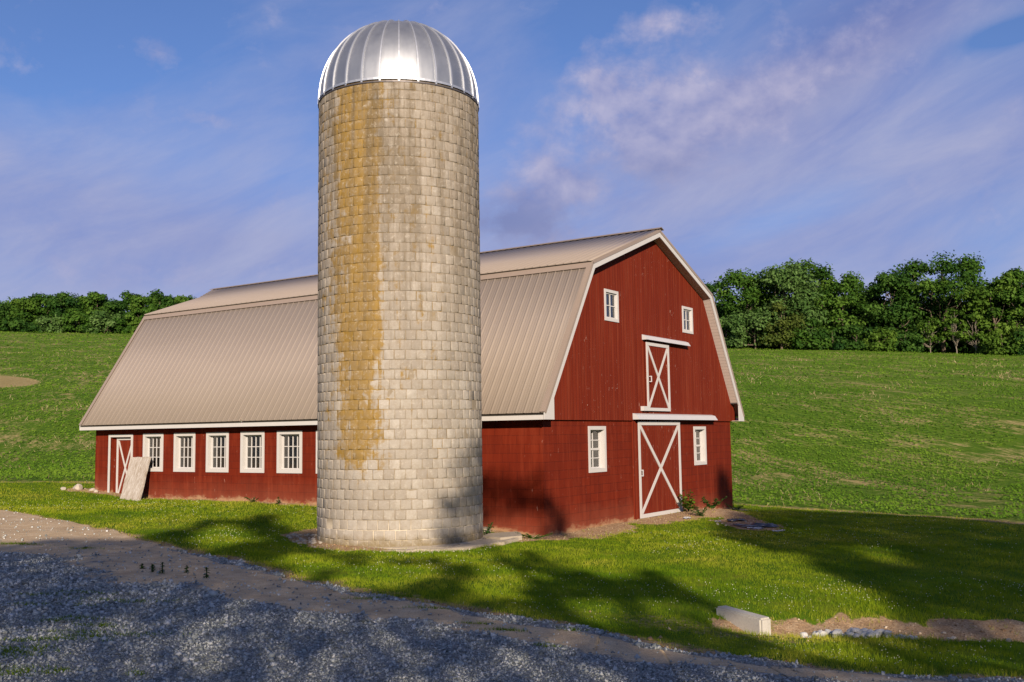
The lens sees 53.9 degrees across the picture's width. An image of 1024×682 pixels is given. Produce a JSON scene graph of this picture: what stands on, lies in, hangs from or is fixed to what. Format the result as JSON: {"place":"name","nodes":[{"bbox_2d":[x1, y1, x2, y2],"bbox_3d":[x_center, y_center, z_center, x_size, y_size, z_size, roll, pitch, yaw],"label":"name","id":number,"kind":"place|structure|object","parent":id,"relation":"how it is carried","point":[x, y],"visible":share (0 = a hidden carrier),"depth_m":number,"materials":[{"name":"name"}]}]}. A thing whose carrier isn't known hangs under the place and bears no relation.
{"place":"outdoors","nodes":[
{"label":"outdoors","id":0,"kind":"place"},
{"bbox_2d":[0,480,1023,678],"bbox_3d":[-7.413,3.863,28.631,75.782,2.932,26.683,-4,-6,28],"label":"lawn","id":1,"kind":"structure","parent":0,"point":[902,625],"depth_m":15.96,"materials":[{"name":"green plant"}]},
{"bbox_2d":[120,457,150,500],"bbox_3d":[-11.275,4.129,30.104,1.136,1.322,0.585,-4,-6,33],"label":"stone slab","id":2,"kind":"object","parent":1,"relation":"on","point":[135,480],"depth_m":30.05,"materials":[{"name":"beige stone"}]},
{"bbox_2d":[317,19,485,548],"bbox_3d":[-2.452,-1.221,21.964,3.648,11.680,3.657,-4,-6,33],"label":"silo","id":3,"kind":"object","parent":1,"relation":"on","point":[399,430],"visible":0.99,"depth_m":20.48,"materials":[{"name":"concrete"}]},
{"bbox_2d":[79,227,744,535],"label":"barn","id":4,"kind":"structure","parent":1,"relation":"on","point":[610,393],"depth_m":27.65,"materials":[{"name":"red wood"}]},
{"bbox_2d":[116,437,130,492],"bbox_3d":[-11.993,3.944,31.242,0.880,1.885,0.062,-4,-6,33],"label":"door","id":5,"kind":"structure","parent":4,"relation":"in","point":[123,444],"depth_m":31.34,"materials":[{"name":"red paint"}]},
{"bbox_2d":[143,433,163,471],"bbox_3d":[-10.783,3.363,30.395,0.950,1.140,0.177,-4,-6,33],"label":"window","id":6,"kind":"structure","parent":4,"relation":"in","point":[152,442],"depth_m":30.47,"materials":[{"name":"white paint"}]},
{"bbox_2d":[173,433,195,471],"bbox_3d":[-9.576,3.272,29.596,0.950,1.140,0.177,-4,-6,33],"label":"window","id":7,"kind":"structure","parent":4,"relation":"in","point":[184,443],"depth_m":29.71,"materials":[{"name":"white paint"}]},
{"bbox_2d":[206,432,228,471],"bbox_3d":[-8.377,3.181,28.803,0.950,1.140,0.177,-4,-6,33],"label":"window","id":8,"kind":"structure","parent":4,"relation":"in","point":[217,443],"depth_m":28.90,"materials":[{"name":"white paint"}]},
{"bbox_2d":[240,431,264,472],"bbox_3d":[-7.170,3.089,28.005,0.950,1.140,0.177,-4,-6,33],"label":"window","id":9,"kind":"structure","parent":4,"relation":"in","point":[252,443],"depth_m":28.10,"materials":[{"name":"white paint"}]},
{"bbox_2d":[277,430,301,472],"bbox_3d":[-5.963,2.998,27.207,0.950,1.140,0.177,-4,-6,33],"label":"window","id":10,"kind":"structure","parent":4,"relation":"in","point":[289,443],"depth_m":27.30,"materials":[{"name":"white paint"}]},
{"bbox_2d":[316,430,317,473],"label":"window","id":11,"kind":"structure","parent":4,"relation":"in","point":[316,430],"depth_m":26.57,"materials":[{"name":"white paint"}]},
{"bbox_2d":[588,426,606,472],"bbox_3d":[2.042,2.670,24.851,0.182,1.130,0.890,-4,-6,33],"label":"window","id":12,"kind":"structure","parent":4,"relation":"in","point":[597,451],"depth_m":25.05,"materials":[{"name":"white paint"}]},
{"bbox_2d":[604,288,618,322],"bbox_3d":[2.521,-0.900,25.793,0.092,0.810,0.750,-4,-6,33],"label":"window","id":13,"kind":"structure","parent":4,"relation":"in","point":[611,298],"depth_m":25.87,"materials":[{"name":"white paint"}]},
{"bbox_2d":[644,342,670,410],"bbox_3d":[4.050,0.998,27.693,0.144,1.860,1.440,-4,-6,33],"label":"loft door","id":14,"kind":"structure","parent":4,"relation":"in","point":[657,367],"depth_m":27.67,"materials":[{"name":"red paint"}]},
{"bbox_2d":[636,421,682,518],"bbox_3d":[4.074,3.473,27.519,0.125,2.540,2.640,-4,-6,33],"label":"sliding door","id":15,"kind":"structure","parent":4,"relation":"in","point":[659,477],"depth_m":27.41,"materials":[{"name":"red paint"}]},
{"bbox_2d":[682,306,692,333],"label":"window","id":16,"kind":"structure","parent":4,"relation":"in","point":[687,312],"depth_m":29.82,"materials":[{"name":"white paint"}]},
{"bbox_2d":[693,426,706,464],"bbox_3d":[5.558,3.131,30.112,0.182,1.140,0.900,-4,-6,33],"label":"window","id":17,"kind":"structure","parent":4,"relation":"in","point":[699,432],"depth_m":30.34,"materials":[{"name":"white paint"}]},
{"bbox_2d":[384,538,518,551],"bbox_3d":[-1.833,4.228,20.090,4.309,0.349,1.763,0,-5,-12],"label":"concrete apron","id":18,"kind":"object","parent":1,"relation":"on","point":[466,545],"visible":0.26,"depth_m":19.87,"materials":[{"name":"grey concrete"}]},
{"bbox_2d":[483,523,493,534],"bbox_3d":[-0.569,4.186,22.323,0.418,0.314,0.485,-4,-6,33],"label":"leafy weed","id":19,"kind":"object","parent":1,"relation":"on","point":[486,532],"visible":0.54,"depth_m":22.29,"materials":[{"name":"green plant"}]},
{"bbox_2d":[483,531,521,539],"bbox_3d":[-0.090,4.316,21.661,1.091,0.321,1.080,3,-6,-34],"label":"concrete step","id":20,"kind":"object","parent":1,"relation":"on","point":[502,535],"visible":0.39,"depth_m":21.45,"materials":[{"name":"grey concrete"}]},
{"bbox_2d":[8,480,1022,670],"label":"clover flowers","id":21,"kind":"object","parent":1,"relation":"on","point":[641,578],"visible":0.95,"depth_m":15.37,"materials":[{"name":"white plant"}]},
{"bbox_2d":[20,488,1022,677],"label":"soil crumbs","id":22,"kind":"object","parent":1,"relation":"on","point":[648,638],"visible":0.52,"depth_m":12.46,"materials":[{"name":"brown soil"}]},
{"bbox_2d":[515,532,552,538],"bbox_3d":[0.476,4.238,21.852,0.919,0.158,0.224,-3,-6,20],"label":"leafy weed","id":23,"kind":"object","parent":1,"relation":"on","point":[530,537],"visible":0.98,"depth_m":21.84,"materials":[{"name":"green plant"}]},
{"bbox_2d":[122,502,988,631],"bbox_3d":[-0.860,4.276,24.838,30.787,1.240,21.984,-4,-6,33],"label":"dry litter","id":24,"kind":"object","parent":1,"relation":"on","point":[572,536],"visible":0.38,"depth_m":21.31,"materials":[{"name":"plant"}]},
{"bbox_2d":[678,489,695,511],"bbox_3d":[4.901,4.462,28.092,0.514,0.640,0.668,0,-5,-4],"label":"leafy weed","id":25,"kind":"object","parent":1,"relation":"on","point":[690,501],"visible":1,"depth_m":28.05,"materials":[{"name":"green plant"}]},
{"bbox_2d":[690,505,706,515],"bbox_3d":[5.022,4.575,27.103,0.502,0.313,0.451,-1,-5,4],"label":"leafy weed","id":26,"kind":"object","parent":1,"relation":"on","point":[697,512],"visible":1,"depth_m":27.04,"materials":[{"name":"green plant"}]},
{"bbox_2d":[701,496,726,508],"bbox_3d":[5.696,4.558,28.403,0.880,0.368,0.416,-4,-6,33],"label":"leafy weed","id":27,"kind":"object","parent":1,"relation":"on","point":[713,503],"visible":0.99,"depth_m":28.41,"materials":[{"name":"green plant"}]},
{"bbox_2d":[725,503,743,510],"bbox_3d":[6.860,5.133,31.114,0.601,0.266,0.560,-4,-6,33],"label":"leafy weed","id":28,"kind":"object","parent":1,"relation":"on","point":[738,507],"visible":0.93,"depth_m":31.14,"materials":[{"name":"green plant"}]},
{"bbox_2d":[726,518,745,520],"bbox_3d":[5.827,4.661,26.224,0.630,0.062,0.304,2,-6,-29],"label":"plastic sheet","id":29,"kind":"object","parent":1,"relation":"on","point":[733,519],"visible":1,"depth_m":26.21,"materials":[{"name":"black plastic"}]},
{"bbox_2d":[716,605,770,635],"bbox_3d":[2.746,3.344,11.960,0.170,0.278,0.800,2,-6,-28],"label":"curb block","id":30,"kind":"object","parent":1,"relation":"on","point":[743,620],"depth_m":11.81,"materials":[{"name":"concrete"}]},
{"bbox_2d":[733,523,778,526],"bbox_3d":[6.100,4.602,25.145,1.055,0.090,0.564,0,-5,-6],"label":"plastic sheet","id":31,"kind":"object","parent":1,"relation":"on","point":[759,525],"visible":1,"depth_m":25.08,"materials":[{"name":"black plastic"}]},
{"bbox_2d":[866,631,873,636],"bbox_3d":[3.886,3.190,10.931,0.083,0.065,0.087,-4,-6,32],"label":"ditch rock","id":32,"kind":"object","parent":1,"relation":"on","point":[870,632],"visible":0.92,"depth_m":10.91,"materials":[{"name":"grey stone"}]},
{"bbox_2d":[873,631,880,637],"bbox_3d":[3.993,3.231,11.064,0.102,0.081,0.120,-5,-6,35],"label":"ditch rock","id":33,"kind":"object","parent":1,"relation":"on","point":[876,633],"visible":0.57,"depth_m":11.04,"materials":[{"name":"grey stone"}]},
{"bbox_2d":[883,630,891,634],"bbox_3d":[4.138,3.209,11.082,0.062,0.053,0.096,10,-25,-43],"label":"ditch rock","id":34,"kind":"object","parent":1,"relation":"on","point":[886,632],"visible":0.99,"depth_m":11.07,"materials":[{"name":"grey stone"}]},
{"label":"ditch rock","id":35,"kind":"object","parent":1,"relation":"on","visible":0},
{"bbox_2d":[851,628,861,632],"bbox_3d":[3.786,3.187,11.052,0.122,0.077,0.106,7,0,-28],"label":"ditch rock","id":36,"kind":"object","parent":35,"relation":"on","point":[855,630],"visible":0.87,"depth_m":11.02,"materials":[{"name":"grey stone"}]},
{"bbox_2d":[0,331,1023,589],"bbox_3d":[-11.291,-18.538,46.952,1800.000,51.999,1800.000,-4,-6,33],"label":"field","id":37,"kind":"structure","parent":0,"point":[984,452],"depth_m":55.77,"materials":[{"name":"green plant"}]},
{"bbox_2d":[0,302,10,330],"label":"broadleaf tree","id":38,"kind":"object","parent":37,"relation":"on","point":[4,314],"visible":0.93,"depth_m":269.92,"materials":[{"name":"green plant"}]},
{"bbox_2d":[0,317,31,331],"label":"understory tree","id":39,"kind":"object","parent":37,"relation":"on","point":[17,324],"visible":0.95,"depth_m":269.70,"materials":[{"name":"green plant"}]},
{"bbox_2d":[0,302,32,331],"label":"broadleaf tree","id":40,"kind":"object","parent":37,"relation":"on","point":[18,312],"visible":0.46,"depth_m":273.37,"materials":[{"name":"green plant"}]},
{"bbox_2d":[0,296,47,322],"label":"broadleaf tree","id":41,"kind":"object","parent":37,"relation":"on","point":[23,303],"visible":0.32,"depth_m":275.83,"materials":[{"name":"green plant"}]},
{"bbox_2d":[21,322,42,332],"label":"understory tree","id":42,"kind":"object","parent":37,"relation":"on","point":[32,327],"visible":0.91,"depth_m":271.70,"materials":[{"name":"green plant"}]},
{"bbox_2d":[23,293,64,324],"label":"broadleaf tree","id":43,"kind":"object","parent":37,"relation":"on","point":[39,298],"visible":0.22,"depth_m":278.18,"materials":[{"name":"green plant"}]},
{"bbox_2d":[34,314,67,332],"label":"understory tree","id":44,"kind":"object","parent":37,"relation":"on","point":[42,321],"visible":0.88,"depth_m":274.35,"materials":[{"name":"green plant"}]},
{"bbox_2d":[42,291,83,332],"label":"broadleaf tree","id":45,"kind":"object","parent":37,"relation":"on","point":[65,298],"visible":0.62,"depth_m":278.84,"materials":[{"name":"green plant"}]},
{"bbox_2d":[57,310,93,332],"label":"understory tree","id":46,"kind":"object","parent":37,"relation":"on","point":[71,317],"visible":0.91,"depth_m":276.05,"materials":[{"name":"green plant"}]},
{"bbox_2d":[65,295,98,323],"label":"broadleaf tree","id":47,"kind":"object","parent":37,"relation":"on","point":[89,309],"visible":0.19,"depth_m":282.71,"materials":[{"name":"green plant"}]},
{"bbox_2d":[75,324,99,333],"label":"understory tree","id":48,"kind":"object","parent":37,"relation":"on","point":[85,330],"visible":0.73,"depth_m":277.18,"materials":[{"name":"green plant"}]},
{"bbox_2d":[78,291,113,323],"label":"broadleaf tree","id":49,"kind":"object","parent":37,"relation":"on","point":[97,299],"visible":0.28,"depth_m":286.40,"materials":[{"name":"green plant"}]},
{"bbox_2d":[84,307,124,333],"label":"understory tree","id":50,"kind":"object","parent":37,"relation":"on","point":[101,318],"visible":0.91,"depth_m":278.73,"materials":[{"name":"green plant"}]},
{"bbox_2d":[101,297,130,333],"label":"broadleaf tree","id":51,"kind":"object","parent":37,"relation":"on","point":[114,305],"visible":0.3,"depth_m":283.25,"materials":[{"name":"green plant"}]},
{"bbox_2d":[110,312,134,333],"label":"understory tree","id":52,"kind":"object","parent":37,"relation":"on","point":[121,322],"visible":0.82,"depth_m":280.85,"materials":[{"name":"green plant"}]},
{"bbox_2d":[112,290,143,316],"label":"broadleaf tree","id":53,"kind":"object","parent":37,"relation":"on","point":[127,296],"visible":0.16,"depth_m":289.29,"materials":[{"name":"green plant"}]},
{"bbox_2d":[122,317,141,333],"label":"understory tree","id":54,"kind":"object","parent":37,"relation":"on","point":[135,322],"visible":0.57,"depth_m":282.02,"materials":[{"name":"green plant"}]},
{"bbox_2d":[128,293,160,316],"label":"broadleaf tree","id":55,"kind":"object","parent":37,"relation":"on","point":[144,301],"visible":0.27,"depth_m":287.54,"materials":[{"name":"green plant"}]},
{"bbox_2d":[139,307,156,319],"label":"understory tree","id":56,"kind":"object","parent":37,"relation":"on","point":[149,310],"visible":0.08,"depth_m":284.10,"materials":[{"name":"green plant"}]},
{"bbox_2d":[141,289,174,314],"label":"broadleaf tree","id":57,"kind":"object","parent":37,"relation":"on","point":[160,298],"visible":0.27,"depth_m":292.20,"materials":[{"name":"green plant"}]},
{"bbox_2d":[164,294,188,306],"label":"broadleaf tree","id":58,"kind":"object","parent":37,"relation":"on","point":[180,299],"visible":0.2,"depth_m":291.28,"materials":[{"name":"green plant"}]},
{"bbox_2d":[186,295,195,300],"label":"broadleaf tree","id":59,"kind":"object","parent":37,"relation":"on","point":[189,297],"visible":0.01,"depth_m":296.77,"materials":[{"name":"green plant"}]},
{"bbox_2d":[24,293,1023,354],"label":"woodland","id":60,"kind":"object","parent":37,"relation":"on","point":[949,347],"visible":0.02,"depth_m":177.99,"materials":[{"name":"green plant"}]},
{"bbox_2d":[702,279,729,316],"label":"broadleaf tree","id":61,"kind":"object","parent":37,"relation":"on","point":[712,288],"visible":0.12,"depth_m":191.26,"materials":[{"name":"green plant"}]},
{"bbox_2d":[719,315,751,347],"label":"understory tree","id":62,"kind":"object","parent":37,"relation":"on","point":[728,339],"visible":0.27,"depth_m":176.68,"materials":[{"name":"green plant"}]},
{"bbox_2d":[713,267,782,348],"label":"broadleaf tree","id":63,"kind":"object","parent":37,"relation":"on","point":[750,291],"visible":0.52,"depth_m":179.38,"materials":[{"name":"green plant"}]},
{"bbox_2d":[723,308,782,349],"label":"understory tree","id":64,"kind":"object","parent":37,"relation":"on","point":[737,321],"visible":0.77,"depth_m":174.36,"materials":[{"name":"green plant"}]},
{"bbox_2d":[756,300,806,348],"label":"understory tree","id":65,"kind":"object","parent":37,"relation":"on","point":[793,320],"visible":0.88,"depth_m":171.68,"materials":[{"name":"green plant"}]},
{"bbox_2d":[745,258,830,348],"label":"broadleaf tree","id":66,"kind":"object","parent":37,"relation":"on","point":[790,277],"visible":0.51,"depth_m":174.54,"materials":[{"name":"green plant"}]},
{"bbox_2d":[785,318,834,349],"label":"understory tree","id":67,"kind":"object","parent":37,"relation":"on","point":[811,343],"visible":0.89,"depth_m":171.00,"materials":[{"name":"green plant"}]},
{"bbox_2d":[779,258,849,349],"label":"broadleaf tree","id":68,"kind":"object","parent":37,"relation":"on","point":[822,275],"visible":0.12,"depth_m":182.68,"materials":[{"name":"green plant"}]},
{"bbox_2d":[812,327,847,349],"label":"understory tree","id":69,"kind":"object","parent":37,"relation":"on","point":[836,345],"visible":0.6,"depth_m":171.38,"materials":[{"name":"green plant"}]},
{"bbox_2d":[809,271,872,340],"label":"broadleaf tree","id":70,"kind":"object","parent":37,"relation":"on","point":[846,286],"visible":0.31,"depth_m":176.88,"materials":[{"name":"green plant"}]},
{"bbox_2d":[834,323,875,350],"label":"understory tree","id":71,"kind":"object","parent":37,"relation":"on","point":[853,343],"visible":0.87,"depth_m":170.69,"materials":[{"name":"green plant"}]},
{"bbox_2d":[847,283,883,335],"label":"broadleaf tree","id":72,"kind":"object","parent":37,"relation":"on","point":[876,297],"visible":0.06,"depth_m":185.46,"materials":[{"name":"green plant"}]},
{"bbox_2d":[862,327,897,351],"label":"understory tree","id":73,"kind":"object","parent":37,"relation":"on","point":[884,343],"visible":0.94,"depth_m":169.38,"materials":[{"name":"green plant"}]},
{"bbox_2d":[859,265,931,350],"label":"broadleaf tree","id":74,"kind":"object","parent":37,"relation":"on","point":[907,313],"visible":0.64,"depth_m":174.45,"materials":[{"name":"green plant"}]},
{"bbox_2d":[887,332,924,351],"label":"understory tree","id":75,"kind":"object","parent":37,"relation":"on","point":[916,338],"visible":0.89,"depth_m":168.41,"materials":[{"name":"green plant"}]},
{"bbox_2d":[915,316,945,352],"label":"pale tree","id":76,"kind":"object","parent":37,"relation":"on","point":[932,327],"visible":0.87,"depth_m":168.83,"materials":[{"name":"green plant"}]},
{"bbox_2d":[884,250,993,353],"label":"broadleaf tree","id":77,"kind":"object","parent":37,"relation":"on","point":[964,268],"visible":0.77,"depth_m":172.21,"materials":[{"name":"green plant"}]},
{"bbox_2d":[942,307,967,353],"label":"pale tree","id":78,"kind":"object","parent":37,"relation":"on","point":[949,333],"visible":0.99,"depth_m":167.83,"materials":[{"name":"green plant"}]},
{"bbox_2d":[959,310,986,354],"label":"pale tree","id":79,"kind":"object","parent":37,"relation":"on","point":[969,335],"visible":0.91,"depth_m":167.50,"materials":[{"name":"green plant"}]},
{"bbox_2d":[951,297,1010,353],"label":"broadleaf tree","id":80,"kind":"object","parent":37,"relation":"on","point":[966,344],"visible":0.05,"depth_m":176.30,"materials":[{"name":"green plant"}]},
{"bbox_2d":[962,282,1023,353],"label":"broadleaf tree","id":81,"kind":"object","parent":37,"relation":"on","point":[983,301],"visible":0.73,"depth_m":167.01,"materials":[{"name":"green plant"}]},
{"bbox_2d":[979,328,1023,355],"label":"understory tree","id":82,"kind":"object","parent":37,"relation":"on","point":[1008,348],"visible":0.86,"depth_m":161.88,"materials":[{"name":"green plant"}]},
{"bbox_2d":[986,266,1023,330],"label":"broadleaf tree","id":83,"kind":"object","parent":37,"relation":"on","point":[1014,277],"visible":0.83,"depth_m":166.81,"materials":[{"name":"green plant"}]},
{"bbox_2d":[1009,328,1023,355],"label":"understory tree","id":84,"kind":"object","parent":37,"relation":"on","point":[1017,338],"visible":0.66,"depth_m":160.68,"materials":[{"name":"green plant"}]},
{"bbox_2d":[0,510,1023,681],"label":"gravel drive","id":85,"kind":"structure","parent":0,"point":[77,539],"depth_m":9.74,"materials":[{"name":"grey gravel"}]},
{"bbox_2d":[149,564,156,571],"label":"drive weed","id":86,"kind":"object","parent":85,"relation":"on","point":[152,569],"visible":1,"depth_m":14.30,"materials":[{"name":"green plant"}]},
{"bbox_2d":[159,562,164,572],"bbox_3d":[-4.916,3.196,14.148,0.100,0.172,0.102,3,-6,-34],"label":"drive weed","id":87,"kind":"object","parent":85,"relation":"on","point":[162,565],"visible":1,"depth_m":14.15,"materials":[{"name":"green plant"}]},
{"bbox_2d":[203,567,209,577],"bbox_3d":[-4.197,3.187,13.826,0.109,0.164,0.111,-4,-6,33],"label":"drive weed","id":88,"kind":"object","parent":85,"relation":"on","point":[206,568],"visible":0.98,"depth_m":13.81,"materials":[{"name":"green plant"}]},
{"bbox_2d":[0,541,588,677],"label":"drive weeds","id":89,"kind":"object","parent":85,"relation":"on","point":[103,624],"visible":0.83,"depth_m":9.29,"materials":[{"name":"green plant"}]},
{"bbox_2d":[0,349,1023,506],"bbox_3d":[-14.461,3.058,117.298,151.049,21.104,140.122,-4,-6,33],"label":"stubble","id":90,"kind":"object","parent":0,"point":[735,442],"visible":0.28,"depth_m":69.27,"materials":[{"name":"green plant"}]},
{"bbox_2d":[0,0,1023,310],"label":"sky","id":91,"kind":"structure","parent":0,"point":[169,146],"materials":[{"name":"blue"}]},
{"bbox_3d":[4.099,3.258,11.206,0.111,0.066,0.084,-7,-14,-17],"label":"ditch rock","id":92,"kind":"object","parent":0,"visible":0},
{"bbox_2d":[874,629,884,634],"bbox_3d":[4.086,3.241,11.194,0.127,0.071,0.132,-17,-16,3],"label":"ditch rock","id":93,"kind":"object","parent":92,"relation":"on","point":[880,630],"visible":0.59,"depth_m":11.14,"materials":[{"name":"grey stone"}]}
]}

